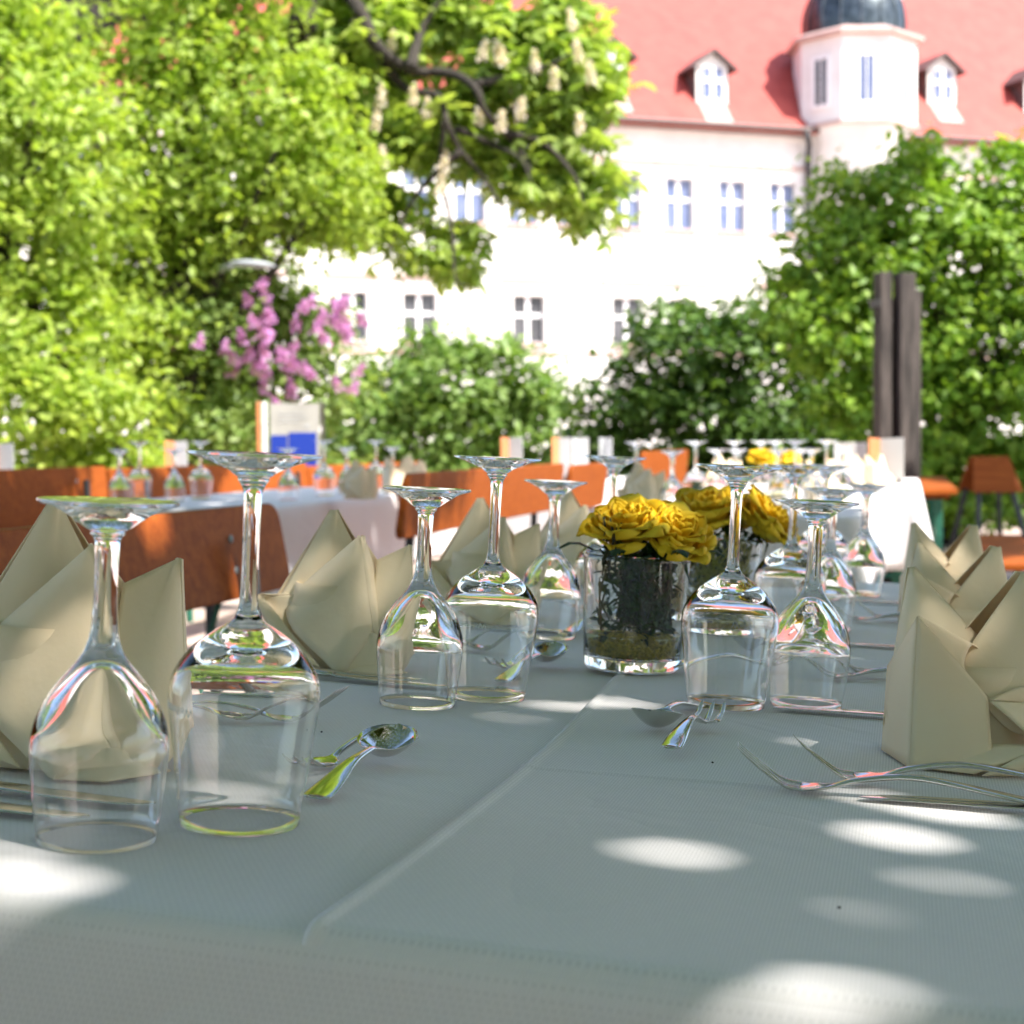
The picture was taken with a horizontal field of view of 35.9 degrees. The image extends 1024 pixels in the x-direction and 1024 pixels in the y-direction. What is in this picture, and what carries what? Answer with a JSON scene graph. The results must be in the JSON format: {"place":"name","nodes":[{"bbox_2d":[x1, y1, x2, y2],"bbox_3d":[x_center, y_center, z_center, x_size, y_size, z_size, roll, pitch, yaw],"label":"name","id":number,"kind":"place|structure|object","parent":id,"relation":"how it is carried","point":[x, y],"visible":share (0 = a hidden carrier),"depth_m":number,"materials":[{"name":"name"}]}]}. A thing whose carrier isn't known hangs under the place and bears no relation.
{"place":"outdoors","nodes":[
{"label":"outdoors","id":0,"kind":"place"},
{"bbox_2d":[1,0,1023,461],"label":"monastery building","id":1,"kind":"structure","parent":0,"point":[735,114],"depth_m":56.93,"materials":[{"name":"white paint"}]},
{"bbox_2d":[340,291,371,343],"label":"window","id":2,"kind":"structure","parent":1,"relation":"in","point":[352,295],"depth_m":53.27,"materials":[{"name":"white paint"}]},
{"bbox_2d":[403,293,435,343],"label":"window","id":3,"kind":"structure","parent":1,"relation":"in","point":[419,308],"depth_m":53.92,"materials":[{"name":"white paint"}]},
{"bbox_2d":[455,179,489,224],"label":"window","id":4,"kind":"structure","parent":1,"relation":"in","point":[473,209],"depth_m":54.33,"materials":[{"name":"white paint"}]},
{"bbox_2d":[513,295,549,345],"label":"window","id":5,"kind":"structure","parent":1,"relation":"in","point":[528,317],"depth_m":55.16,"materials":[{"name":"white paint"}]},
{"bbox_2d":[611,298,640,346],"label":"window","id":6,"kind":"structure","parent":1,"relation":"in","point":[619,304],"depth_m":56.27,"materials":[{"name":"white paint"}]},
{"bbox_2d":[611,176,645,230],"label":"window","id":7,"kind":"structure","parent":1,"relation":"in","point":[632,208],"depth_m":56.22,"materials":[{"name":"white paint"}]},
{"bbox_2d":[663,178,697,232],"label":"window","id":8,"kind":"structure","parent":1,"relation":"in","point":[678,191],"depth_m":56.77,"materials":[{"name":"white paint"}]},
{"bbox_2d":[716,181,750,234],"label":"window","id":9,"kind":"structure","parent":1,"relation":"in","point":[731,193],"depth_m":57.43,"materials":[{"name":"white paint"}]},
{"bbox_2d":[767,183,795,235],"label":"window","id":10,"kind":"structure","parent":1,"relation":"in","point":[780,193],"depth_m":58.06,"materials":[{"name":"white paint"}]},
{"bbox_2d":[185,467,1023,650],"bbox_3d":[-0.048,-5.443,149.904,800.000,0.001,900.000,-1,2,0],"label":"ground","id":11,"kind":"structure","parent":0,"point":[195,631],"depth_m":9.20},
{"bbox_2d":[0,466,107,528],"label":"garden bench","id":12,"kind":"object","parent":11,"relation":"on","point":[21,490],"visible":0.38,"depth_m":5.91,"materials":[{"name":"orange wood"}]},
{"bbox_2d":[0,0,198,469],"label":"deciduous tree","id":13,"kind":"object","parent":11,"relation":"on","point":[73,395],"visible":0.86,"depth_m":10.49,"materials":[{"name":"green plant"}]},
{"bbox_2d":[0,503,289,616],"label":"garden bench","id":14,"kind":"object","parent":11,"relation":"on","point":[205,545],"visible":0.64,"depth_m":2.67,"materials":[{"name":"orange wood"}]},
{"bbox_2d":[106,463,308,634],"bbox_3d":[-1.219,0.222,7.501,0.372,0.895,2.180,0,3,14],"label":"garden bench","id":15,"kind":"object","parent":11,"relation":"on","point":[225,480],"visible":0.15,"depth_m":7.23,"materials":[{"name":"orange wood"}]},
{"bbox_2d":[207,603,221,633],"bbox_3d":[-0.847,0.335,6.025,0.726,0.790,2.200,0,3,14],"label":"beer table","id":16,"kind":"object","parent":11,"relation":"on","point":[214,617],"visible":0.04,"depth_m":5.36,"materials":[{"name":"green metal"}]},
{"bbox_2d":[74,487,457,593],"bbox_3d":[-0.850,0.100,6.014,0.843,0.329,2.313,0,3,14],"label":"tablecloth","id":17,"kind":"object","parent":16,"relation":"on","point":[372,521],"visible":0.24,"depth_m":5.60,"materials":[{"name":"white fabric"}]},
{"bbox_2d":[108,450,130,497],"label":"wine glass","id":18,"kind":"object","parent":17,"relation":"on","point":[119,485],"visible":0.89,"depth_m":5.23,"materials":[{"name":"white"}]},
{"bbox_2d":[128,442,151,498],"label":"wine glass","id":19,"kind":"object","parent":17,"relation":"on","point":[140,479],"visible":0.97,"depth_m":5.57,"materials":[{"name":"white"}]},
{"bbox_2d":[163,449,184,501],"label":"wine glass","id":20,"kind":"object","parent":17,"relation":"on","point":[174,487],"visible":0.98,"depth_m":5.28,"materials":[{"name":"white"}]},
{"bbox_2d":[189,441,212,499],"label":"wine glass","id":21,"kind":"object","parent":17,"relation":"on","point":[200,479],"visible":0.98,"depth_m":5.47,"materials":[{"name":"white"}]},
{"bbox_2d":[277,448,298,500],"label":"wine glass","id":22,"kind":"object","parent":17,"relation":"on","point":[288,487],"visible":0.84,"depth_m":5.28,"materials":[{"name":"white"}]},
{"bbox_2d":[313,440,334,495],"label":"wine glass","id":23,"kind":"object","parent":17,"relation":"on","point":[324,478],"visible":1,"depth_m":5.72,"materials":[{"name":"white"}]},
{"bbox_2d":[337,459,378,499],"bbox_3d":[-0.520,-0.112,5.350,0.142,0.136,0.098,0,3,19],"label":"folded napkin","id":24,"kind":"object","parent":17,"relation":"on","point":[359,482],"visible":1,"depth_m":5.33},
{"bbox_2d":[382,457,411,492],"bbox_3d":[-0.426,-0.145,6.097,0.137,0.137,0.122,-2,3,-30],"label":"folded napkin","id":25,"kind":"object","parent":17,"relation":"on","point":[393,474],"visible":0.57,"depth_m":6.07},
{"bbox_2d":[28,0,415,465],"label":"deciduous tree","id":26,"kind":"object","parent":11,"relation":"on","point":[202,215],"visible":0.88,"depth_m":11.46,"materials":[{"name":"green plant"}]},
{"bbox_2d":[104,243,388,466],"bbox_3d":[-2.183,-0.868,12.242,2.455,2.717,2.028,-1,2,0],"label":"lilac bush","id":27,"kind":"object","parent":11,"relation":"on","point":[281,320],"visible":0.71,"depth_m":11.74,"materials":[{"name":"green plant"}]},
{"bbox_2d":[218,259,275,273],"bbox_3d":[-2.141,-0.663,11.941,0.320,2.300,2.250,-1,3,-20],"label":"street lamp","id":28,"kind":"object","parent":11,"relation":"on","point":[255,264],"visible":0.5,"depth_m":10.89,"materials":[{"name":"grey"}]},
{"bbox_2d":[257,402,324,465],"bbox_3d":[-1.294,-0.027,9.307,0.393,1.240,0.040,-1,2,-6],"label":"menu board","id":29,"kind":"object","parent":11,"relation":"on","point":[296,425],"visible":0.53,"depth_m":9.28,"materials":[{"name":"blue"}]},
{"bbox_2d":[34,0,656,451],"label":"horse chestnut","id":30,"kind":"object","parent":11,"relation":"on","point":[554,72],"visible":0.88,"depth_m":12.57,"materials":[{"name":"green plant"}]},
{"bbox_2d":[306,461,418,486],"bbox_3d":[-0.693,0.140,9.611,0.372,0.870,2.100,0,3,14],"label":"garden bench","id":31,"kind":"object","parent":11,"relation":"on","point":[337,469],"visible":0.09,"depth_m":9.00,"materials":[{"name":"orange wood"}]},
{"bbox_2d":[319,317,598,471],"bbox_3d":[-0.647,-0.829,15.971,3.321,2.281,1.635,-1,2,0],"label":"shrub","id":32,"kind":"object","parent":11,"relation":"on","point":[422,403],"visible":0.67,"depth_m":15.72,"materials":[{"name":"green plant"}]},
{"bbox_2d":[395,463,563,559],"bbox_3d":[-0.212,0.289,5.703,0.371,0.898,2.150,0,3,14],"label":"garden bench","id":33,"kind":"object","parent":11,"relation":"on","point":[521,496],"visible":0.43,"depth_m":5.28,"materials":[{"name":"orange wood"}]},
{"bbox_2d":[0,420,1020,496],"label":"hedge","id":34,"kind":"object","parent":11,"relation":"on","point":[326,450],"visible":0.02,"depth_m":19.33,"materials":[{"name":"green plant"}]},
{"bbox_2d":[565,463,607,507],"bbox_3d":[0.191,0.221,7.321,0.371,0.888,0.850,0,3,14],"label":"garden bench","id":35,"kind":"object","parent":11,"relation":"on","point":[591,494],"visible":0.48,"depth_m":7.27,"materials":[{"name":"orange wood"}]},
{"bbox_2d":[640,450,687,485],"bbox_3d":[0.871,0.052,10.625,0.372,0.930,2.000,0,3,14],"label":"garden bench","id":36,"kind":"object","parent":11,"relation":"on","point":[656,462],"visible":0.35,"depth_m":10.46,"materials":[{"name":"orange wood"}]},
{"bbox_2d":[530,287,851,481],"bbox_3d":[2.134,-1.072,16.950,4.006,2.625,1.890,-1,2,0],"label":"shrub","id":37,"kind":"object","parent":11,"relation":"on","point":[670,405],"visible":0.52,"depth_m":16.72,"materials":[{"name":"green plant"}]},
{"bbox_2d":[734,121,1023,545],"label":"maple tree","id":38,"kind":"object","parent":11,"relation":"on","point":[966,393],"visible":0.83,"depth_m":14.10,"materials":[{"name":"green plant"}]},
{"bbox_2d":[892,570,900,583],"bbox_3d":[1.436,0.266,7.098,0.726,0.795,1.300,0,3,14],"label":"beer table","id":39,"kind":"object","parent":11,"relation":"on","point":[896,574],"visible":0.03,"depth_m":6.61,"materials":[{"name":"green metal"}]},
{"bbox_2d":[748,478,932,569],"bbox_3d":[1.429,0.059,7.086,0.914,0.389,1.493,0,3,14],"label":"tablecloth","id":40,"kind":"object","parent":39,"relation":"on","point":[901,507],"visible":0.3,"depth_m":6.37,"materials":[{"name":"white fabric"}]},
{"bbox_2d":[836,450,864,483],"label":"folded napkin","id":41,"kind":"object","parent":40,"relation":"on","point":[855,469],"visible":0.52,"depth_m":6.72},
{"bbox_2d":[862,454,894,483],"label":"folded napkin","id":42,"kind":"object","parent":40,"relation":"on","point":[876,472],"visible":0.99,"depth_m":6.57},
{"bbox_2d":[869,438,903,482],"bbox_3d":[1.588,-0.219,6.737,0.144,0.194,0.080,-1,2,0],"label":"menu card","id":43,"kind":"object","parent":40,"relation":"on","point":[891,450],"visible":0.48,"depth_m":6.72,"materials":[{"name":"white paper"}]},
{"bbox_2d":[884,477,956,577],"bbox_3d":[2.204,0.205,8.890,0.496,0.750,2.600,0,3,14],"label":"beer table","id":44,"kind":"object","parent":11,"relation":"on","point":[936,491],"visible":0.19,"depth_m":7.81,"materials":[{"name":"orange wood"}]},
{"bbox_2d":[949,456,1023,546],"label":"chair","id":45,"kind":"object","parent":11,"relation":"on","point":[991,474],"visible":0.75,"depth_m":11.53,"materials":[{"name":"orange wood"}]},
{"bbox_3d":[0.274,0.217,8.773,0.726,0.770,2.200,0,3,14],"label":"beer table","id":46,"kind":"object","parent":11,"relation":"on","visible":0},
{"bbox_2d":[506,476,625,534],"bbox_3d":[0.266,-0.008,8.759,0.881,0.329,2.357,0,3,14],"label":"tablecloth","id":47,"kind":"object","parent":46,"relation":"on","point":[518,524],"visible":0.05,"depth_m":7.66,"materials":[{"name":"white fabric"}]},
{"bbox_2d":[501,437,521,457],"bbox_3d":[-0.001,-0.254,7.886,0.107,0.240,0.080,-1,2,0],"label":"menu card","id":48,"kind":"object","parent":47,"relation":"on","point":[511,447],"visible":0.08,"depth_m":7.88,"materials":[{"name":"grey paper"}]},
{"bbox_2d":[552,437,570,480],"bbox_3d":[0.269,-0.286,8.586,0.102,0.240,0.080,-1,2,0],"label":"menu card","id":49,"kind":"object","parent":47,"relation":"on","point":[561,450],"visible":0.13,"depth_m":8.58,"materials":[{"name":"grey paper"}]},
{"bbox_2d":[572,437,588,464],"bbox_3d":[0.386,-0.304,8.985,0.092,0.240,0.080,-1,2,-10],"label":"menu card","id":50,"kind":"object","parent":47,"relation":"on","point":[579,448],"visible":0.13,"depth_m":8.98,"materials":[{"name":"grey paper"}]},
{"label":"path","id":51,"kind":"structure","parent":0,"visible":0},
{"bbox_2d":[870,272,920,582],"bbox_3d":[2.428,-0.489,10.004,0.300,2.038,0.210,-1,3,-12],"label":"timber post","id":52,"kind":"object","parent":51,"relation":"on","point":[897,366],"visible":0.58,"depth_m":9.91,"materials":[{"name":"brown wood"}]},
{"bbox_2d":[980,535,1023,571],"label":"beer bench","id":53,"kind":"object","parent":51,"relation":"on","point":[1012,547],"visible":0.26,"depth_m":7.81,"materials":[{"name":"orange wood"}]},
{"bbox_3d":[-2.316,0.048,7.976,0.899,0.329,2.555,0,3,14],"label":"tablecloth","id":54,"kind":"object","parent":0,"visible":0},
{"bbox_2d":[0,443,13,468],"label":"menu card","id":55,"kind":"object","parent":54,"relation":"on","point":[6,457],"visible":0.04,"depth_m":6.97,"materials":[{"name":"grey paper"}]},
{"bbox_2d":[165,441,187,465],"bbox_3d":[-1.797,-0.263,8.486,0.123,0.240,0.080,-1,2,0],"label":"menu card","id":56,"kind":"object","parent":54,"relation":"on","point":[181,458],"visible":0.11,"depth_m":8.47,"materials":[{"name":"grey paper"}]},
{"bbox_3d":[0.158,0.530,1.780,0.726,0.752,2.212,3,3,14],"label":"beer table","id":57,"kind":"object","parent":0,"visible":0},
{"bbox_2d":[0,628,934,1023],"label":"tablecloth","id":58,"kind":"object","parent":57,"relation":"on","point":[174,922],"visible":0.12,"depth_m":0.70,"materials":[{"name":"white fabric"}]},
{"bbox_2d":[0,802,32,814],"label":"table knife","id":59,"kind":"object","parent":58,"relation":"on","point":[6,807],"visible":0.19,"depth_m":0.85,"materials":[{"name":"silver metal"}]},
{"bbox_2d":[0,504,186,771],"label":"folded napkin","id":60,"kind":"object","parent":58,"relation":"on","point":[46,590],"visible":0.57,"depth_m":0.98,"materials":[{"name":"fabric"}]},
{"bbox_2d":[29,496,179,853],"bbox_3d":[-0.210,0.081,0.810,0.071,0.174,0.071,3,2,0],"label":"wine glass","id":61,"kind":"object","parent":58,"relation":"on","point":[98,750],"visible":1,"depth_m":0.79,"materials":[{"name":"white"}]},
{"bbox_2d":[167,449,322,836],"bbox_3d":[-0.144,0.069,0.858,0.082,0.202,0.082,4,3,30],"label":"wine glass","id":62,"kind":"object","parent":58,"relation":"on","point":[243,703],"visible":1,"depth_m":0.83,"materials":[{"name":"white"}]},
{"bbox_2d":[258,509,412,672],"bbox_3d":[-0.163,0.071,1.463,0.149,0.146,0.104,0,3,19],"label":"folded napkin","id":63,"kind":"object","parent":58,"relation":"on","point":[329,604],"visible":0.82,"depth_m":1.44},
{"bbox_2d":[314,668,377,680],"bbox_3d":[-0.156,0.141,1.381,0.211,0.008,0.020,3,2,14],"label":"table knife","id":64,"kind":"object","parent":58,"relation":"on","point":[325,672],"visible":0.31,"depth_m":1.38,"materials":[{"name":"silver metal"}]},
{"bbox_2d":[304,724,417,798],"bbox_3d":[-0.095,0.154,0.986,0.039,0.018,0.147,3,4,15],"label":"dessert spoon","id":65,"kind":"object","parent":58,"relation":"on","point":[385,740],"visible":1,"depth_m":1.02,"materials":[{"name":"silver metal"}]},
{"bbox_2d":[309,735,418,766],"bbox_3d":[-0.102,0.155,1.048,0.023,0.014,0.150,4,3,25],"label":"cake fork","id":66,"kind":"object","parent":58,"relation":"on","point":[332,759],"visible":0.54,"depth_m":1.02,"materials":[{"name":"silver metal"}]},
{"bbox_2d":[376,486,470,710],"bbox_3d":[-0.072,0.068,1.271,0.071,0.175,0.071,3,2,0],"label":"wine glass","id":67,"kind":"object","parent":58,"relation":"on","point":[419,648],"visible":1,"depth_m":1.25,"materials":[{"name":"white"}]},
{"bbox_2d":[431,498,540,598],"bbox_3d":[-0.036,0.056,1.972,0.149,0.146,0.104,0,3,19],"label":"folded napkin","id":68,"kind":"object","parent":58,"relation":"on","point":[464,552],"visible":0.54,"depth_m":1.96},
{"bbox_2d":[445,455,541,702],"bbox_3d":[-0.017,0.055,1.325,0.082,0.202,0.082,3,2,3],"label":"wine glass","id":69,"kind":"object","parent":58,"relation":"on","point":[492,602],"visible":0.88,"depth_m":1.30,"materials":[{"name":"white"}]},
{"bbox_2d":[532,641,567,662],"bbox_3d":[0.017,0.138,1.473,0.039,0.018,0.147,4,4,20],"label":"dessert spoon","id":70,"kind":"object","parent":58,"relation":"on","point":[545,652],"visible":0.59,"depth_m":1.53,"materials":[{"name":"silver metal"}]},
{"bbox_2d":[522,479,587,639],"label":"wine glass","id":71,"kind":"object","parent":58,"relation":"on","point":[550,579],"visible":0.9,"depth_m":1.74,"materials":[{"name":"white"}]},
{"bbox_2d":[540,490,595,567],"bbox_3d":[0.092,0.039,2.507,0.149,0.146,0.105,1,3,27],"label":"folded napkin","id":72,"kind":"object","parent":58,"relation":"on","point":[573,514],"visible":0.24,"depth_m":2.48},
{"bbox_2d":[574,455,646,628],"bbox_3d":[0.116,0.036,1.851,0.082,0.202,0.081,1,3,-30],"label":"wine glass","id":73,"kind":"object","parent":58,"relation":"on","point":[614,465],"visible":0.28,"depth_m":1.83,"materials":[{"name":"white"}]},
{"bbox_2d":[302,583,1023,1023],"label":"tablecloth","id":74,"kind":"object","parent":57,"relation":"on","point":[604,835],"visible":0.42,"depth_m":0.80,"materials":[{"name":"white fabric"}]},
{"bbox_2d":[583,550,690,674],"bbox_3d":[0.117,0.095,1.517,0.103,0.110,0.103,3,2,0],"label":"glass vase","id":75,"kind":"object","parent":74,"relation":"on","point":[632,609],"visible":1,"depth_m":1.48,"materials":[{"name":"white"}]},
{"bbox_2d":[576,493,673,557],"bbox_3d":[0.109,0.035,1.498,0.094,0.105,0.084,2,3,41],"label":"yellow rose","id":76,"kind":"object","parent":75,"relation":"in","point":[626,513],"visible":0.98,"depth_m":1.48,"materials":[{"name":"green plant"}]},
{"bbox_2d":[559,517,724,566],"bbox_3d":[0.138,0.032,1.484,0.160,0.056,0.107,-2,3,-36],"label":"rosemary sprig","id":77,"kind":"object","parent":75,"relation":"in","point":[619,551],"visible":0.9,"depth_m":1.48,"materials":[{"name":"green plant"}]},
{"bbox_2d":[641,500,716,579],"bbox_3d":[0.152,0.039,1.497,0.074,0.101,0.082,1,3,22],"label":"yellow rose","id":78,"kind":"object","parent":75,"relation":"in","point":[692,532],"visible":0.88,"depth_m":1.48,"materials":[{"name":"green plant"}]},
{"bbox_2d":[631,700,704,727],"bbox_3d":[0.126,0.153,1.235,0.039,0.018,0.147,4,3,20],"label":"dessert spoon","id":79,"kind":"object","parent":74,"relation":"on","point":[665,716],"visible":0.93,"depth_m":1.17,"materials":[{"name":"silver metal"}]},
{"bbox_2d":[662,699,725,748],"bbox_3d":[0.133,0.155,1.158,0.023,0.014,0.150,4,3,18],"label":"cake fork","id":80,"kind":"object","parent":74,"relation":"on","point":[676,737],"visible":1,"depth_m":1.13,"materials":[{"name":"silver metal"}]},
{"bbox_2d":[687,534,763,599],"bbox_3d":[0.248,0.085,1.908,0.103,0.110,0.103,3,2,0],"label":"glass vase","id":81,"kind":"object","parent":74,"relation":"on","point":[750,558],"depth_m":1.86,"materials":[{"name":"clear glass"}]},
{"bbox_2d":[672,485,747,530],"bbox_3d":[0.232,0.023,1.890,0.107,0.108,0.090,-1,3,-11],"label":"yellow rose","id":82,"kind":"object","parent":81,"relation":"in","point":[710,503],"visible":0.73,"depth_m":1.87,"materials":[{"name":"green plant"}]},
{"bbox_2d":[742,484,800,558],"bbox_3d":[0.307,0.020,1.893,0.100,0.106,0.093,-1,3,-21],"label":"yellow rose","id":83,"kind":"object","parent":81,"relation":"in","point":[767,517],"visible":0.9,"depth_m":1.87,"materials":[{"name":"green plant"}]},
{"bbox_2d":[681,463,782,710],"bbox_3d":[0.184,0.061,1.326,0.081,0.202,0.082,3,2,10],"label":"wine glass","id":84,"kind":"object","parent":74,"relation":"on","point":[729,624],"visible":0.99,"depth_m":1.30,"materials":[{"name":"clear"}]},
{"bbox_2d":[753,464,828,615],"bbox_3d":[0.314,0.048,1.781,0.082,0.202,0.082,2,3,-20],"label":"wine glass","id":85,"kind":"object","parent":74,"relation":"on","point":[779,576],"visible":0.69,"depth_m":1.75,"materials":[{"name":"white"}]},
{"bbox_2d":[769,498,859,708],"bbox_3d":[0.255,0.078,1.347,0.071,0.174,0.071,3,2,0],"label":"wine glass","id":86,"kind":"object","parent":74,"relation":"on","point":[811,661],"visible":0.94,"depth_m":1.32,"materials":[{"name":"clear"}]},
{"bbox_2d":[798,464,850,563],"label":"wine glass","id":87,"kind":"object","parent":74,"relation":"on","point":[841,541],"visible":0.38,"depth_m":2.40,"materials":[{"name":"white"}]},
{"bbox_2d":[773,706,883,715],"bbox_3d":[0.321,0.166,1.295,0.211,0.008,0.020,3,2,14],"label":"table knife","id":88,"kind":"object","parent":74,"relation":"on","point":[865,712],"visible":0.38,"depth_m":1.31,"materials":[{"name":"silver metal"}]},
{"bbox_2d":[804,487,862,631],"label":"wine glass","id":89,"kind":"object","parent":74,"relation":"on","point":[840,592],"visible":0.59,"depth_m":1.93,"materials":[{"name":"white"}]},
{"bbox_2d":[844,483,889,596],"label":"wine glass","id":90,"kind":"object","parent":74,"relation":"on","point":[866,562],"visible":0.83,"depth_m":2.46,"materials":[{"name":"white"}]},
{"bbox_2d":[738,742,1023,803],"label":"dinner fork","id":91,"kind":"object","parent":74,"relation":"on","point":[764,768],"visible":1,"depth_m":0.98,"materials":[{"name":"silver metal"}]},
{"bbox_2d":[793,734,1023,779],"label":"dinner fork","id":92,"kind":"object","parent":74,"relation":"on","point":[956,764],"visible":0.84,"depth_m":1.02,"materials":[{"name":"silver metal"}]},
{"bbox_2d":[897,522,982,620],"bbox_3d":[0.581,0.083,2.072,0.133,0.133,0.118,3,2,-4],"label":"folded napkin","id":93,"kind":"object","parent":74,"relation":"on","point":[960,556],"visible":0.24,"depth_m":2.08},
{"bbox_2d":[859,795,1023,808],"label":"table knife","id":94,"kind":"object","parent":74,"relation":"on","point":[963,802],"visible":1,"depth_m":0.97,"materials":[{"name":"silver metal"}]},
{"bbox_2d":[881,566,1023,775],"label":"folded napkin","id":95,"kind":"object","parent":74,"relation":"on","point":[954,688],"visible":0.98,"depth_m":1.10,"materials":[{"name":"fabric"}]},
{"bbox_2d":[911,542,1007,623],"bbox_3d":[0.461,0.099,1.595,0.130,0.130,0.116,3,2,6],"label":"folded napkin","id":96,"kind":"object","parent":74,"relation":"on","point":[971,591],"visible":0.23,"depth_m":1.59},
{"bbox_3d":[0.818,0.357,5.348,0.726,0.775,2.100,0,3,14],"label":"beer table","id":97,"kind":"object","parent":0,"visible":0},
{"bbox_2d":[640,492,885,573],"bbox_3d":[0.814,0.129,5.332,0.872,0.329,2.231,0,3,14],"label":"tablecloth","id":98,"kind":"object","parent":97,"relation":"on","point":[848,522],"visible":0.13,"depth_m":4.27,"materials":[{"name":"white fabric"}]},
{"bbox_2d":[617,461,664,499],"bbox_3d":[0.384,-0.079,4.651,0.150,0.143,0.104,0,3,19],"label":"folded napkin","id":99,"kind":"object","parent":98,"relation":"on","point":[646,484],"visible":0.66,"depth_m":4.63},
{"bbox_2d":[660,451,683,500],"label":"wine glass","id":100,"kind":"object","parent":98,"relation":"on","point":[672,485],"visible":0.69,"depth_m":4.53,"materials":[{"name":"white"}]},
{"bbox_2d":[683,441,708,489],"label":"wine glass","id":101,"kind":"object","parent":98,"relation":"on","point":[695,478],"visible":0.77,"depth_m":4.97,"materials":[{"name":"white"}]},
{"bbox_2d":[706,449,726,488],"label":"wine glass","id":102,"kind":"object","parent":98,"relation":"on","point":[717,481],"visible":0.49,"depth_m":5.43,"materials":[{"name":"white"}]},
{"bbox_2d":[763,471,785,495],"bbox_3d":[0.860,-0.088,5.201,0.103,0.110,0.103,-1,2,0],"label":"glass vase","id":103,"kind":"object","parent":98,"relation":"on","point":[769,476],"visible":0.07,"depth_m":5.16,"materials":[{"name":"glass"}]},
{"bbox_2d":[746,448,776,477],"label":"yellow rose","id":104,"kind":"object","parent":103,"relation":"in","point":[760,457],"visible":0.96,"depth_m":5.12,"materials":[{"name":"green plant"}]},
{"bbox_2d":[767,449,789,505],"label":"wine glass","id":105,"kind":"object","parent":98,"relation":"on","point":[774,489],"visible":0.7,"depth_m":4.88,"materials":[{"name":"white"}]},
{"bbox_2d":[782,440,809,507],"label":"wine glass","id":106,"kind":"object","parent":98,"relation":"on","point":[803,492],"visible":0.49,"depth_m":4.73,"materials":[{"name":"white"}]},
{"bbox_2d":[801,449,821,499],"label":"wine glass","id":107,"kind":"object","parent":98,"relation":"on","point":[814,480],"visible":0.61,"depth_m":4.98,"materials":[{"name":"white"}]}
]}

